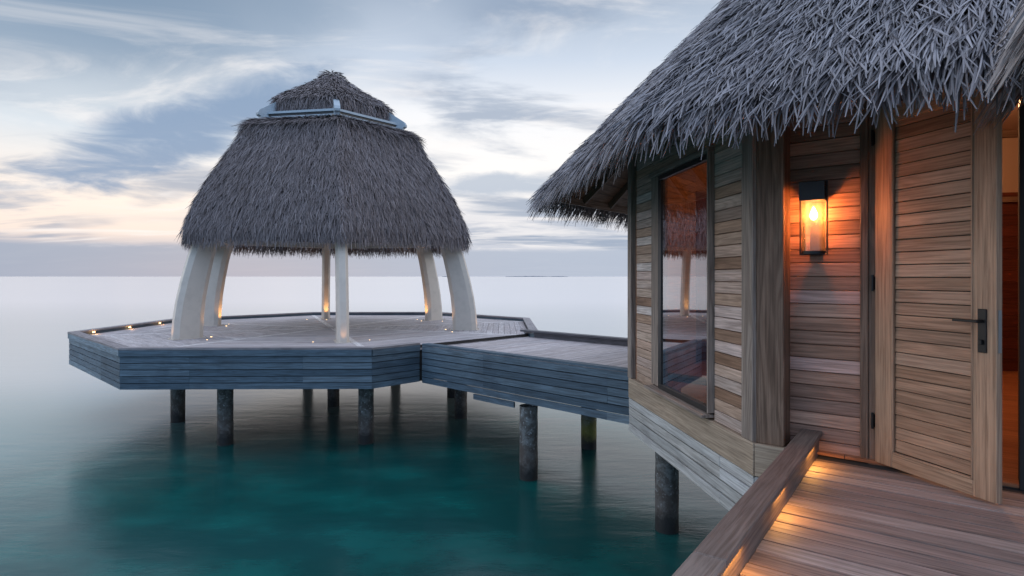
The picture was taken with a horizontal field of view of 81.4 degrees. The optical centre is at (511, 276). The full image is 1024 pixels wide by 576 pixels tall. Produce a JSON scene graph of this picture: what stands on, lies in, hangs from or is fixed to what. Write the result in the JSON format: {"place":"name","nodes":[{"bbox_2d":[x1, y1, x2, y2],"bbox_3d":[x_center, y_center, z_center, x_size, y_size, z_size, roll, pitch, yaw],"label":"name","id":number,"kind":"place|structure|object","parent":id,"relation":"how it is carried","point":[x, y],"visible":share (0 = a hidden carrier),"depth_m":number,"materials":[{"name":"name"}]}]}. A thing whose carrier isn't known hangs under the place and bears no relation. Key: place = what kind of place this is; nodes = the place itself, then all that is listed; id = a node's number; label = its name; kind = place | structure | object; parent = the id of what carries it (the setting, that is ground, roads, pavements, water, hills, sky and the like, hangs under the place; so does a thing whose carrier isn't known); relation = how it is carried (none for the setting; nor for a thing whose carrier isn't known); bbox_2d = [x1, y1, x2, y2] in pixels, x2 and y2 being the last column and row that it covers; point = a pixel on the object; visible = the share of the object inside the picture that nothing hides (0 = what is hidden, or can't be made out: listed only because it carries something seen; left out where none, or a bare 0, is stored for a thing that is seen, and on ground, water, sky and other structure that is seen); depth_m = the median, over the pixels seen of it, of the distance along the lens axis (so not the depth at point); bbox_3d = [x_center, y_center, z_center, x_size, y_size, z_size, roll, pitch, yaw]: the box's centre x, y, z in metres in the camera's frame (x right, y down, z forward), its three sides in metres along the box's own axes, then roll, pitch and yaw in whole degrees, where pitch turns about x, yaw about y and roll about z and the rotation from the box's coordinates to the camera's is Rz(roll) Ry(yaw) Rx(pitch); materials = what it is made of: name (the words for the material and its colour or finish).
{"place":"outdoors","nodes":[
{"label":"outdoors","id":0,"kind":"place"},
{"bbox_2d":[0,0,721,276],"label":"sky","id":1,"kind":"structure","parent":0,"point":[114,114],"materials":[{"name":"blue"}]},
{"bbox_2d":[0,277,728,575],"bbox_3d":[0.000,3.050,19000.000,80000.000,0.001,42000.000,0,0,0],"label":"sea","id":2,"kind":"structure","parent":0,"point":[98,477],"depth_m":9.36,"materials":[{"name":"liquid"}]},
{"bbox_2d":[170,390,184,422],"bbox_3d":[-7.025,3.600,12.516,0.280,3.300,0.278,0,0,0],"label":"pile","id":3,"kind":"object","parent":2,"relation":"in","point":[177,406],"visible":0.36,"depth_m":12.40,"materials":[{"name":"concrete"}]},
{"bbox_2d":[67,312,537,389],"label":"octagonal deck","id":4,"kind":"structure","parent":3,"relation":"on","point":[301,350],"depth_m":10.61,"materials":[{"name":"beige wood"}]},
{"bbox_2d":[167,69,479,343],"bbox_3d":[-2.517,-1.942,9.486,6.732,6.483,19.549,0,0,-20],"label":"thatched pavilion","id":5,"kind":"structure","parent":4,"relation":"on","point":[337,165],"depth_m":12.89,"materials":[{"name":"grey plant"}]},
{"bbox_2d":[217,389,233,445],"bbox_3d":[-5.219,3.600,10.834,0.280,3.300,0.278,0,0,0],"label":"pile","id":6,"kind":"object","parent":2,"relation":"in","point":[225,421],"visible":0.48,"depth_m":10.72,"materials":[{"name":"concrete"}]},
{"bbox_2d":[327,389,338,406],"bbox_3d":[-4.210,3.600,14.034,0.278,3.300,0.280,0,0,0],"label":"pile","id":7,"kind":"object","parent":2,"relation":"in","point":[332,397],"visible":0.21,"depth_m":13.91,"materials":[{"name":"concrete"}]},
{"bbox_2d":[358,389,373,444],"bbox_3d":[-2.676,3.600,10.915,0.280,3.300,0.278,0,0,0],"label":"pile","id":8,"kind":"object","parent":2,"relation":"in","point":[365,416],"visible":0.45,"depth_m":10.80,"materials":[{"name":"concrete"}]},
{"bbox_2d":[447,381,453,397],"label":"pile","id":9,"kind":"object","parent":2,"relation":"in","point":[450,392],"visible":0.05,"depth_m":14.93,"materials":[{"name":"concrete"}]},
{"bbox_2d":[454,383,466,418],"bbox_3d":[-1.105,3.600,12.850,0.279,3.300,0.280,0,0,0],"label":"pile","id":10,"kind":"object","parent":2,"relation":"in","point":[460,404],"visible":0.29,"depth_m":12.73,"materials":[{"name":"concrete"}]},
{"bbox_2d":[519,404,537,480],"bbox_3d":[0.251,3.600,8.994,0.279,3.300,0.280,0,0,0],"label":"pile","id":11,"kind":"object","parent":2,"relation":"in","point":[528,452],"visible":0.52,"depth_m":8.88,"materials":[{"name":"concrete"}]},
{"bbox_2d":[581,407,596,449],"bbox_3d":[1.367,3.600,10.597,0.279,3.300,0.280,0,0,0],"label":"pile","id":12,"kind":"object","parent":2,"relation":"in","point":[588,432],"visible":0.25,"depth_m":10.48,"materials":[{"name":"concrete"}]},
{"bbox_2d":[422,329,629,423],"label":"walkway","id":13,"kind":"structure","parent":12,"relation":"on","point":[587,371],"depth_m":9.29,"materials":[{"name":"grey wood"}]},
{"bbox_2d":[655,452,678,534],"bbox_3d":[1.865,3.600,7.168,0.280,3.300,0.278,0,0,0],"label":"pile","id":14,"kind":"object","parent":2,"relation":"in","point":[666,497],"visible":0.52,"depth_m":7.05,"materials":[{"name":"concrete"}]},
{"bbox_2d":[442,276,566,276],"bbox_3d":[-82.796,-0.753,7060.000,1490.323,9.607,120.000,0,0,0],"label":"island","id":15,"kind":"structure","parent":0,"point":[529,276],"depth_m":7000.00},
{"bbox_2d":[525,0,1023,510],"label":"thatched villa","id":16,"kind":"object","parent":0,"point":[887,332],"visible":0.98,"depth_m":4.14,"materials":[{"name":"brown wood"}]},
{"bbox_2d":[644,145,715,417],"bbox_3d":[1.647,0.049,5.858,0.247,2.357,1.482,0,0,-5],"label":"window","id":17,"kind":"structure","parent":16,"relation":"in","point":[683,211],"depth_m":5.70,"materials":[{"name":"clear glass"}]},
{"bbox_2d":[799,180,827,254],"bbox_3d":[2.183,-0.420,4.302,0.184,0.530,0.179,0,0,38],"label":"wall lamp","id":18,"kind":"object","parent":16,"relation":"attached to","point":[814,194],"visible":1,"depth_m":4.30,"materials":[{"name":"glass"}]},
{"bbox_2d":[672,428,1023,575],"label":"entrance deck","id":19,"kind":"structure","parent":16,"relation":"attached to","point":[798,508],"depth_m":3.02,"materials":[{"name":"beige wood"}]},
{"bbox_2d":[871,81,1001,503],"bbox_3d":[2.593,0.062,3.726,0.105,2.425,0.835,0,0,-15],"label":"door","id":20,"kind":"structure","parent":16,"relation":"in","point":[936,283],"depth_m":3.66,"materials":[{"name":"brown wood"}]}
]}

